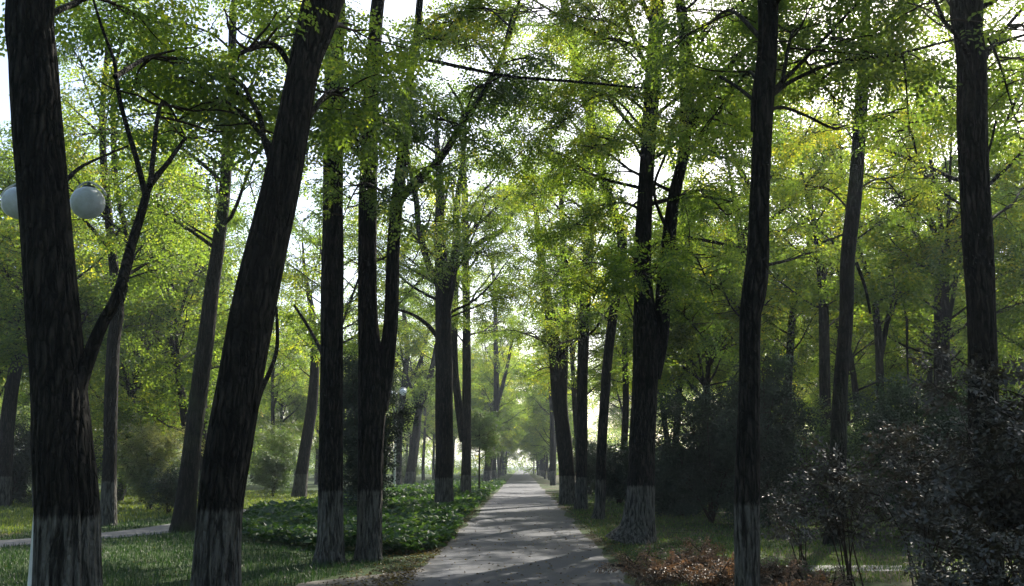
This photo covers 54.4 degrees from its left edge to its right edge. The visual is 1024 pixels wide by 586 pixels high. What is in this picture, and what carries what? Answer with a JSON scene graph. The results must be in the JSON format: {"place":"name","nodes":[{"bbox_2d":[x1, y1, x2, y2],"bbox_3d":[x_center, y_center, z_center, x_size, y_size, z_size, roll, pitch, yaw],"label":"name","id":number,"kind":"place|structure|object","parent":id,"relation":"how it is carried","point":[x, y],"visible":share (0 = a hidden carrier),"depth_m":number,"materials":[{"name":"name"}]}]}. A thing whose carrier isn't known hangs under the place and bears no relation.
{"place":"outdoors","nodes":[
{"label":"outdoors","id":0,"kind":"place"},
{"bbox_2d":[0,489,343,533],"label":"lawn","id":1,"kind":"structure","parent":0,"point":[129,509],"depth_m":35.77,"materials":[{"name":"green plant"}]},
{"bbox_2d":[0,515,396,585],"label":"grass","id":2,"kind":"structure","parent":0,"point":[114,575],"depth_m":16.42,"materials":[{"name":"green plant"}]},
{"bbox_2d":[295,470,631,585],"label":"road","id":3,"kind":"structure","parent":0,"point":[440,567],"depth_m":18.58,"materials":[{"name":"grey asphalt"}]},
{"bbox_2d":[0,467,1020,585],"bbox_3d":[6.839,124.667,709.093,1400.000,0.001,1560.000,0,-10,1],"label":"ground","id":4,"kind":"structure","parent":0,"point":[550,490],"depth_m":19.55,"materials":[{"name":"green plant"}]},
{"bbox_2d":[0,413,31,503],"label":"bush","id":5,"kind":"object","parent":4,"relation":"on","point":[22,473],"visible":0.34,"depth_m":41.20,"materials":[{"name":"green plant"}]},
{"bbox_2d":[0,181,106,585],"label":"street lamp","id":6,"kind":"object","parent":4,"relation":"on","point":[87,201],"visible":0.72,"depth_m":11.15,"materials":[{"name":"white paint"}]},
{"bbox_2d":[0,126,129,506],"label":"locust tree","id":7,"kind":"object","parent":4,"relation":"on","point":[8,413],"visible":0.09,"depth_m":39.68,"materials":[{"name":"green plant"}]},
{"bbox_2d":[0,217,135,498],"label":"locust tree","id":8,"kind":"object","parent":4,"relation":"on","point":[25,400],"visible":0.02,"depth_m":50.92,"materials":[{"name":"green plant"}]},
{"bbox_2d":[0,197,141,397],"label":"locust tree","id":9,"kind":"object","parent":4,"relation":"on","point":[4,375],"visible":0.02,"depth_m":42.21,"materials":[{"name":"green plant"}]},
{"bbox_2d":[0,122,196,507],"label":"locust tree","id":10,"kind":"object","parent":4,"relation":"on","point":[85,291],"visible":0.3,"depth_m":38.05,"materials":[{"name":"green plant"}]},
{"bbox_2d":[0,0,228,525],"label":"locust tree","id":11,"kind":"object","parent":4,"relation":"on","point":[108,495],"visible":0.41,"depth_m":27.72,"materials":[{"name":"green plant"}]},
{"bbox_2d":[0,509,246,546],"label":"footpath","id":12,"kind":"structure","parent":4,"relation":"on","point":[142,531],"depth_m":23.81,"materials":[{"name":"grey concrete"}]},
{"bbox_2d":[10,212,239,501],"bbox_3d":[-18.057,2.641,44.829,9.518,13.454,10.709,-3,-10,18],"label":"locust tree","id":13,"kind":"object","parent":4,"relation":"on","point":[127,382],"visible":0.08,"depth_m":45.35,"materials":[{"name":"green plant"}]},
{"bbox_2d":[88,369,188,501],"bbox_3d":[-16.608,6.338,43.701,5.608,5.914,6.194,2,-10,-12],"label":"green bush","id":14,"kind":"object","parent":4,"relation":"on","point":[147,409],"visible":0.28,"depth_m":43.20,"materials":[{"name":"green plant"}]},
{"bbox_2d":[0,0,281,585],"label":"locust tree","id":15,"kind":"object","parent":4,"relation":"on","point":[67,545],"visible":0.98,"depth_m":8.80,"materials":[{"name":"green plant"}]},
{"bbox_2d":[94,410,204,509],"bbox_3d":[-13.250,6.179,36.740,3.440,3.635,3.867,-9,-13,42],"label":"bush","id":16,"kind":"object","parent":4,"relation":"on","point":[138,474],"visible":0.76,"depth_m":36.35,"materials":[{"name":"green plant"}]},
{"bbox_2d":[88,210,216,494],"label":"locust tree","id":17,"kind":"object","parent":4,"relation":"on","point":[129,379],"visible":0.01,"depth_m":53.40,"materials":[{"name":"green plant"}]},
{"bbox_2d":[139,458,200,513],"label":"green bush","id":18,"kind":"object","parent":4,"relation":"on","point":[165,488],"visible":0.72,"depth_m":33.31,"materials":[{"name":"green plant"}]},
{"bbox_2d":[118,258,231,496],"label":"locust tree","id":19,"kind":"object","parent":4,"relation":"on","point":[130,375],"visible":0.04,"depth_m":51.04,"materials":[{"name":"green plant"}]},
{"bbox_2d":[82,143,285,444],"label":"locust tree","id":20,"kind":"object","parent":4,"relation":"on","point":[176,357],"visible":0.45,"depth_m":40.32,"materials":[{"name":"green plant"}]},
{"bbox_2d":[63,0,346,532],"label":"locust tree","id":21,"kind":"object","parent":4,"relation":"on","point":[184,513],"visible":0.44,"depth_m":25.04,"materials":[{"name":"green plant"}]},
{"bbox_2d":[147,155,277,480],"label":"locust tree","id":22,"kind":"object","parent":4,"relation":"on","point":[240,243],"visible":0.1,"depth_m":48.39,"materials":[{"name":"green plant"}]},
{"bbox_2d":[207,288,292,441],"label":"locust tree","id":23,"kind":"object","parent":4,"relation":"on","point":[264,406],"visible":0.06,"depth_m":78.01,"materials":[{"name":"green plant"}]},
{"bbox_2d":[210,265,301,388],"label":"locust tree","id":24,"kind":"object","parent":4,"relation":"on","point":[272,333],"visible":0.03,"depth_m":65.98,"materials":[{"name":"green plant"}]},
{"bbox_2d":[106,0,459,585],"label":"locust tree","id":25,"kind":"object","parent":4,"relation":"on","point":[241,382],"visible":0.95,"depth_m":10.29,"materials":[{"name":"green plant"}]},
{"bbox_2d":[247,414,318,496],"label":"green bush","id":26,"kind":"object","parent":4,"relation":"on","point":[275,464],"visible":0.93,"depth_m":53.21,"materials":[{"name":"green plant"}]},
{"bbox_2d":[256,324,319,483],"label":"locust tree","id":27,"kind":"object","parent":4,"relation":"on","point":[301,405],"visible":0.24,"depth_m":83.72,"materials":[{"name":"green plant"}]},
{"bbox_2d":[261,261,319,487],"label":"locust tree","id":28,"kind":"object","parent":4,"relation":"on","point":[301,381],"visible":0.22,"depth_m":69.45,"materials":[{"name":"green plant"}]},
{"bbox_2d":[278,356,319,483],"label":"locust tree","id":29,"kind":"object","parent":4,"relation":"on","point":[316,437],"visible":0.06,"depth_m":87.42,"materials":[{"name":"green plant"}]},
{"bbox_2d":[268,210,357,497],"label":"locust tree","id":30,"kind":"object","parent":4,"relation":"on","point":[300,485],"visible":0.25,"depth_m":51.64,"materials":[{"name":"green plant"}]},
{"bbox_2d":[295,289,399,418],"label":"locust tree","id":31,"kind":"object","parent":4,"relation":"on","point":[345,344],"visible":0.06,"depth_m":80.53,"materials":[{"name":"green plant"}]},
{"bbox_2d":[275,169,427,372],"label":"locust tree","id":32,"kind":"object","parent":4,"relation":"on","point":[316,242],"visible":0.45,"depth_m":41.82,"materials":[{"name":"green plant"}]},
{"bbox_2d":[315,340,424,506],"bbox_3d":[-4.359,4.232,30.784,3.313,5.944,3.289,0,-10,1],"label":"evergreen shrub","id":33,"kind":"object","parent":4,"relation":"on","point":[350,425],"visible":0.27,"depth_m":30.46,"materials":[{"name":"green plant"}]},
{"bbox_2d":[242,477,505,552],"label":"bedding plants","id":34,"kind":"object","parent":4,"relation":"on","point":[416,515],"visible":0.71,"depth_m":24.14,"materials":[{"name":"green plant"}]},
{"bbox_2d":[378,284,434,484],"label":"locust tree","id":35,"kind":"object","parent":4,"relation":"on","point":[406,361],"visible":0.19,"depth_m":74.83,"materials":[{"name":"green plant"}]},
{"bbox_2d":[386,357,427,479],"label":"locust tree","id":36,"kind":"object","parent":4,"relation":"on","point":[393,410],"visible":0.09,"depth_m":99.51,"materials":[{"name":"green plant"}]},
{"bbox_2d":[394,345,455,479],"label":"locust tree","id":37,"kind":"object","parent":4,"relation":"on","point":[431,422],"visible":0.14,"depth_m":113.49,"materials":[{"name":"green plant"}]},
{"bbox_2d":[313,63,544,502],"bbox_3d":[-2.923,-0.469,36.520,8.603,16.744,10.082,0,-10,1],"label":"locust tree","id":38,"kind":"object","parent":4,"relation":"on","point":[442,275],"visible":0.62,"depth_m":35.94,"materials":[{"name":"green plant"}]},
{"bbox_2d":[380,275,479,483],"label":"locust tree","id":39,"kind":"object","parent":4,"relation":"on","point":[427,384],"visible":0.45,"depth_m":71.66,"materials":[{"name":"green plant"}]},
{"bbox_2d":[402,368,460,478],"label":"locust tree","id":40,"kind":"object","parent":4,"relation":"on","point":[429,435],"visible":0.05,"depth_m":120.80,"materials":[{"name":"green plant"}]},
{"bbox_2d":[394,306,471,481],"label":"locust tree","id":41,"kind":"object","parent":4,"relation":"on","point":[410,370],"visible":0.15,"depth_m":90.77,"materials":[{"name":"green plant"}]},
{"bbox_2d":[296,0,585,561],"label":"locust tree","id":42,"kind":"object","parent":4,"relation":"on","point":[376,358],"visible":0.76,"depth_m":17.64,"materials":[{"name":"green plant"}]},
{"bbox_2d":[237,0,646,563],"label":"locust tree","id":43,"kind":"object","parent":4,"relation":"on","point":[330,533],"visible":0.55,"depth_m":16.98,"materials":[{"name":"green plant"}]},
{"bbox_2d":[14,347,918,475],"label":"woodland","id":44,"kind":"object","parent":4,"relation":"on","point":[482,462],"visible":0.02,"depth_m":181.47,"materials":[{"name":"green plant"}]},
{"bbox_2d":[382,129,557,493],"bbox_3d":[-2.279,0.790,47.067,7.962,17.843,9.360,3,-10,-15],"label":"locust tree","id":45,"kind":"object","parent":4,"relation":"on","point":[463,409],"visible":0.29,"depth_m":46.67,"materials":[{"name":"green plant"}]},
{"bbox_2d":[453,407,505,488],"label":"young tree","id":46,"kind":"object","parent":4,"relation":"on","point":[488,421],"visible":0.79,"depth_m":57.14,"materials":[{"name":"green plant"}]},
{"bbox_2d":[428,352,532,436],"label":"locust tree","id":47,"kind":"object","parent":4,"relation":"on","point":[507,427],"visible":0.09,"depth_m":107.85,"materials":[{"name":"green plant"}]},
{"bbox_2d":[5,493,958,585],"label":"fallen leaves","id":48,"kind":"object","parent":4,"relation":"on","point":[388,577],"depth_m":16.98,"materials":[{"name":"brown plant"}]},
{"bbox_2d":[453,376,526,453],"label":"locust tree","id":49,"kind":"object","parent":4,"relation":"on","point":[506,436],"visible":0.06,"depth_m":115.14,"materials":[{"name":"green plant"}]},
{"bbox_2d":[453,318,531,451],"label":"locust tree","id":50,"kind":"object","parent":4,"relation":"on","point":[501,412],"visible":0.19,"depth_m":103.08,"materials":[{"name":"green plant"}]},
{"bbox_2d":[458,307,528,478],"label":"locust tree","id":51,"kind":"object","parent":4,"relation":"on","point":[509,382],"visible":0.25,"depth_m":96.71,"materials":[{"name":"green plant"}]},
{"bbox_2d":[469,249,542,481],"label":"locust tree","id":52,"kind":"object","parent":4,"relation":"on","point":[496,362],"visible":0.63,"depth_m":85.93,"materials":[{"name":"green plant"}]},
{"bbox_2d":[466,117,633,504],"bbox_3d":[1.948,0.385,43.117,8.455,17.354,7.844,-3,-10,18],"label":"locust tree","id":53,"kind":"object","parent":4,"relation":"on","point":[558,363],"visible":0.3,"depth_m":42.48,"materials":[{"name":"green plant"}]},
{"bbox_2d":[509,308,590,484],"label":"locust tree","id":54,"kind":"object","parent":4,"relation":"on","point":[552,459],"visible":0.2,"depth_m":82.88,"materials":[{"name":"green plant"}]},
{"bbox_2d":[517,341,591,454],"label":"locust tree","id":55,"kind":"object","parent":4,"relation":"on","point":[525,416],"visible":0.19,"depth_m":106.11,"materials":[{"name":"green plant"}]},
{"bbox_2d":[515,349,595,473],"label":"locust tree","id":56,"kind":"object","parent":4,"relation":"on","point":[543,427],"visible":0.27,"depth_m":101.68,"materials":[{"name":"green plant"}]},
{"bbox_2d":[513,237,632,448],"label":"locust tree","id":57,"kind":"object","parent":4,"relation":"on","point":[572,386],"visible":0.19,"depth_m":58.29,"materials":[{"name":"green plant"}]},
{"bbox_2d":[496,72,657,509],"bbox_3d":[2.619,-0.418,38.541,7.210,17.308,6.775,4,-10,-20],"label":"locust tree","id":58,"kind":"object","parent":4,"relation":"on","point":[581,500],"visible":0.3,"depth_m":37.49,"materials":[{"name":"green plant"}]},
{"bbox_2d":[571,429,614,493],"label":"evergreen shrub","id":59,"kind":"object","parent":4,"relation":"on","point":[589,490],"visible":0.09,"depth_m":56.86,"materials":[{"name":"green plant"}]},
{"bbox_2d":[567,311,632,410],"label":"locust tree","id":60,"kind":"object","parent":4,"relation":"on","point":[612,398],"visible":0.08,"depth_m":72.63,"materials":[{"name":"green plant"}]},
{"bbox_2d":[574,431,628,502],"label":"evergreen shrub","id":61,"kind":"object","parent":4,"relation":"on","point":[616,473],"visible":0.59,"depth_m":42.71,"materials":[{"name":"green plant"}]},
{"bbox_2d":[487,0,739,519],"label":"locust tree","id":62,"kind":"object","parent":4,"relation":"on","point":[613,316],"visible":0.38,"depth_m":30.47,"materials":[{"name":"green plant"}]},
{"bbox_2d":[569,226,677,448],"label":"locust tree","id":63,"kind":"object","parent":4,"relation":"on","point":[625,415],"visible":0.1,"depth_m":55.73,"materials":[{"name":"green plant"}]},
{"bbox_2d":[591,349,699,433],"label":"locust tree","id":64,"kind":"object","parent":4,"relation":"on","point":[614,410],"visible":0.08,"depth_m":101.70,"materials":[{"name":"green plant"}]},
{"bbox_2d":[594,540,704,585],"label":"russet shrub","id":65,"kind":"object","parent":4,"relation":"on","point":[640,573],"visible":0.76,"depth_m":12.54,"materials":[{"name":"brown plant"}]},
{"bbox_2d":[590,255,714,444],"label":"locust tree","id":66,"kind":"object","parent":4,"relation":"on","point":[630,390],"visible":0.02,"depth_m":59.28,"materials":[{"name":"green plant"}]},
{"bbox_2d":[486,0,831,544],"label":"locust tree","id":67,"kind":"object","parent":4,"relation":"on","point":[651,321],"visible":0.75,"depth_m":20.95,"materials":[{"name":"green plant"}]},
{"bbox_2d":[622,194,738,445],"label":"locust tree","id":68,"kind":"object","parent":4,"relation":"on","point":[680,390],"visible":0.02,"depth_m":49.72,"materials":[{"name":"green plant"}]},
{"bbox_2d":[635,535,732,585],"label":"russet shrub","id":69,"kind":"object","parent":4,"relation":"on","point":[688,553],"visible":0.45,"depth_m":13.15,"materials":[{"name":"brown plant"}]},
{"bbox_2d":[655,441,732,517],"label":"evergreen shrub","id":70,"kind":"object","parent":4,"relation":"on","point":[664,505],"visible":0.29,"depth_m":31.57,"materials":[{"name":"green plant"}]},
{"bbox_2d":[597,196,800,422],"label":"locust tree","id":71,"kind":"object","parent":4,"relation":"on","point":[687,337],"visible":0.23,"depth_m":42.14,"materials":[{"name":"green plant"}]},
{"bbox_2d":[610,374,791,522],"bbox_3d":[5.648,4.314,28.125,4.428,4.392,4.200,9,-13,-42],"label":"evergreen shrub","id":72,"kind":"object","parent":4,"relation":"on","point":[700,466],"visible":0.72,"depth_m":28.06,"materials":[{"name":"green plant"}]},
{"bbox_2d":[649,548,767,585],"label":"russet shrub","id":73,"kind":"object","parent":4,"relation":"on","point":[716,576],"visible":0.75,"depth_m":11.89,"materials":[{"name":"brown plant"}]},
{"bbox_2d":[576,0,900,280],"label":"locust tree","id":74,"kind":"object","parent":4,"relation":"on","point":[790,258],"visible":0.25,"depth_m":28.11,"materials":[{"name":"green plant"}]},
{"bbox_2d":[660,198,838,390],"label":"locust tree","id":75,"kind":"object","parent":4,"relation":"on","point":[720,376],"visible":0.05,"depth_m":50.17,"materials":[{"name":"green plant"}]},
{"bbox_2d":[679,340,830,528],"bbox_3d":[6.516,3.899,26.894,3.994,5.295,3.854,0,-10,1],"label":"evergreen shrub","id":76,"kind":"object","parent":4,"relation":"on","point":[777,444],"visible":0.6,"depth_m":26.27,"materials":[{"name":"green plant"}]},
{"bbox_2d":[657,29,886,379],"bbox_3d":[8.900,-0.742,38.847,9.222,18.089,9.286,7,-12,-37],"label":"locust tree","id":77,"kind":"object","parent":4,"relation":"on","point":[786,276],"visible":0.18,"depth_m":38.73,"materials":[{"name":"green plant"}]},
{"bbox_2d":[718,549,835,585],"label":"russet shrub","id":78,"kind":"object","parent":4,"relation":"on","point":[775,570],"visible":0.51,"depth_m":12.04,"materials":[{"name":"brown plant"}]},
{"bbox_2d":[708,151,857,498],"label":"locust tree","id":79,"kind":"object","parent":4,"relation":"on","point":[790,337],"visible":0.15,"depth_m":41.49,"materials":[{"name":"green plant"}]},
{"bbox_2d":[760,473,836,565],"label":"broadleaf shrub","id":80,"kind":"object","parent":4,"relation":"on","point":[800,508],"visible":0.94,"depth_m":15.92,"materials":[{"name":"green plant"}]},
{"bbox_2d":[760,559,854,585],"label":"russet shrub","id":81,"kind":"object","parent":4,"relation":"on","point":[815,581],"visible":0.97,"depth_m":11.05,"materials":[{"name":"brown plant"}]},
{"bbox_2d":[610,0,1017,585],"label":"locust tree","id":82,"kind":"object","parent":4,"relation":"on","point":[764,23],"visible":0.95,"depth_m":13.32,"materials":[{"name":"green plant"}]},
{"bbox_2d":[781,395,871,516],"bbox_3d":[9.929,5.353,32.615,3.718,4.054,3.694,0,-10,1],"label":"green bush","id":83,"kind":"object","parent":4,"relation":"on","point":[814,462],"visible":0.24,"depth_m":31.95,"materials":[{"name":"green plant"}]},
{"bbox_2d":[762,300,897,424],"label":"locust tree","id":84,"kind":"object","parent":4,"relation":"on","point":[832,376],"visible":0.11,"depth_m":55.60,"materials":[{"name":"green plant"}]},
{"bbox_2d":[724,73,954,508],"bbox_3d":[10.682,-0.324,34.513,7.320,15.745,6.358,5,-11,-25],"label":"locust tree","id":85,"kind":"object","parent":4,"relation":"on","point":[823,336],"visible":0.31,"depth_m":34.42,"materials":[{"name":"green plant"}]},
{"bbox_2d":[772,185,917,407],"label":"locust tree","id":86,"kind":"object","parent":4,"relation":"on","point":[807,347],"visible":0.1,"depth_m":47.76,"materials":[{"name":"green plant"}]},
{"bbox_2d":[786,435,911,585],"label":"broadleaf shrub","id":87,"kind":"object","parent":4,"relation":"on","point":[838,526],"visible":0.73,"depth_m":12.78,"materials":[{"name":"green plant"}]},
{"bbox_2d":[770,144,933,504],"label":"locust tree","id":88,"kind":"object","parent":4,"relation":"on","point":[853,377],"visible":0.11,"depth_m":42.15,"materials":[{"name":"green plant"}]},
{"bbox_2d":[813,411,897,514],"bbox_3d":[12.283,5.755,33.288,4.149,3.693,3.703,3,-10,-19],"label":"green bush","id":89,"kind":"object","parent":4,"relation":"on","point":[867,506],"visible":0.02,"depth_m":33.05,"materials":[{"name":"green plant"}]},
{"bbox_2d":[770,0,959,545],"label":"locust tree","id":90,"kind":"object","parent":4,"relation":"on","point":[853,198],"visible":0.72,"depth_m":22.37,"materials":[{"name":"green plant"}]},
{"bbox_2d":[769,55,963,515],"bbox_3d":[12.921,1.023,33.382,10.276,18.628,6.879,0,-10,1],"label":"locust tree","id":91,"kind":"object","parent":4,"relation":"on","point":[912,295],"visible":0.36,"depth_m":32.95,"materials":[{"name":"green plant"}]},
{"bbox_2d":[785,0,1023,272],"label":"locust tree","id":92,"kind":"object","parent":4,"relation":"on","point":[998,213],"visible":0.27,"depth_m":27.79,"materials":[{"name":"green plant"}]},
{"bbox_2d":[822,420,989,585],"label":"broadleaf shrub","id":93,"kind":"object","parent":4,"relation":"on","point":[915,460],"visible":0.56,"depth_m":11.26,"materials":[{"name":"green plant"}]},
{"bbox_2d":[803,0,1023,584],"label":"locust tree","id":94,"kind":"object","parent":4,"relation":"on","point":[973,50],"visible":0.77,"depth_m":12.72,"materials":[{"name":"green plant"}]},
{"bbox_2d":[817,371,1009,538],"bbox_3d":[9.169,3.704,22.480,4.095,4.026,3.704,2,-10,-12],"label":"evergreen shrub","id":95,"kind":"object","parent":4,"relation":"on","point":[896,412],"visible":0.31,"depth_m":22.25,"materials":[{"name":"green plant"}]},
{"bbox_2d":[811,225,1020,427],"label":"locust tree","id":96,"kind":"object","parent":4,"relation":"on","point":[929,374],"visible":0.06,"depth_m":56.16,"materials":[{"name":"green plant"}]},
{"bbox_2d":[833,7,1023,507],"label":"locust tree","id":97,"kind":"object","parent":4,"relation":"on","point":[941,243],"visible":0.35,"depth_m":35.13,"materials":[{"name":"green plant"}]},
{"bbox_2d":[850,180,1023,404],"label":"locust tree","id":98,"kind":"object","parent":4,"relation":"on","point":[899,360],"visible":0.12,"depth_m":48.22,"materials":[{"name":"green plant"}]},
{"bbox_2d":[861,110,1023,428],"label":"locust tree","id":99,"kind":"object","parent":4,"relation":"on","point":[936,318],"visible":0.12,"depth_m":37.95,"materials":[{"name":"green plant"}]},
{"bbox_2d":[895,514,1023,585],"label":"broadleaf shrub","id":100,"kind":"object","parent":4,"relation":"on","point":[948,577],"visible":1,"depth_m":7.61,"materials":[{"name":"green plant"}]},
{"bbox_2d":[899,339,1023,583],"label":"broadleaf shrub","id":101,"kind":"object","parent":4,"relation":"on","point":[1001,498],"visible":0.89,"depth_m":9.35,"materials":[{"name":"green plant"}]},
{"bbox_2d":[903,378,1023,533],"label":"evergreen shrub","id":102,"kind":"object","parent":4,"relation":"on","point":[962,426],"visible":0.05,"depth_m":20.85,"materials":[{"name":"green plant"}]},
{"bbox_2d":[910,131,1023,382],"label":"locust tree","id":103,"kind":"object","parent":4,"relation":"on","point":[1016,341],"visible":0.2,"depth_m":41.53,"materials":[{"name":"green plant"}]},
{"bbox_2d":[917,0,1023,312],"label":"locust tree","id":104,"kind":"object","parent":4,"relation":"on","point":[1016,107],"visible":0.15,"depth_m":37.08,"materials":[{"name":"green plant"}]},
{"bbox_2d":[0,0,1023,466],"label":"sky","id":105,"kind":"structure","parent":0,"point":[395,10],"materials":[{"name":"white"}]},
{"bbox_2d":[761,565,1017,570],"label":"garden path","id":106,"kind":"structure","parent":0,"point":[830,568],"depth_m":15.77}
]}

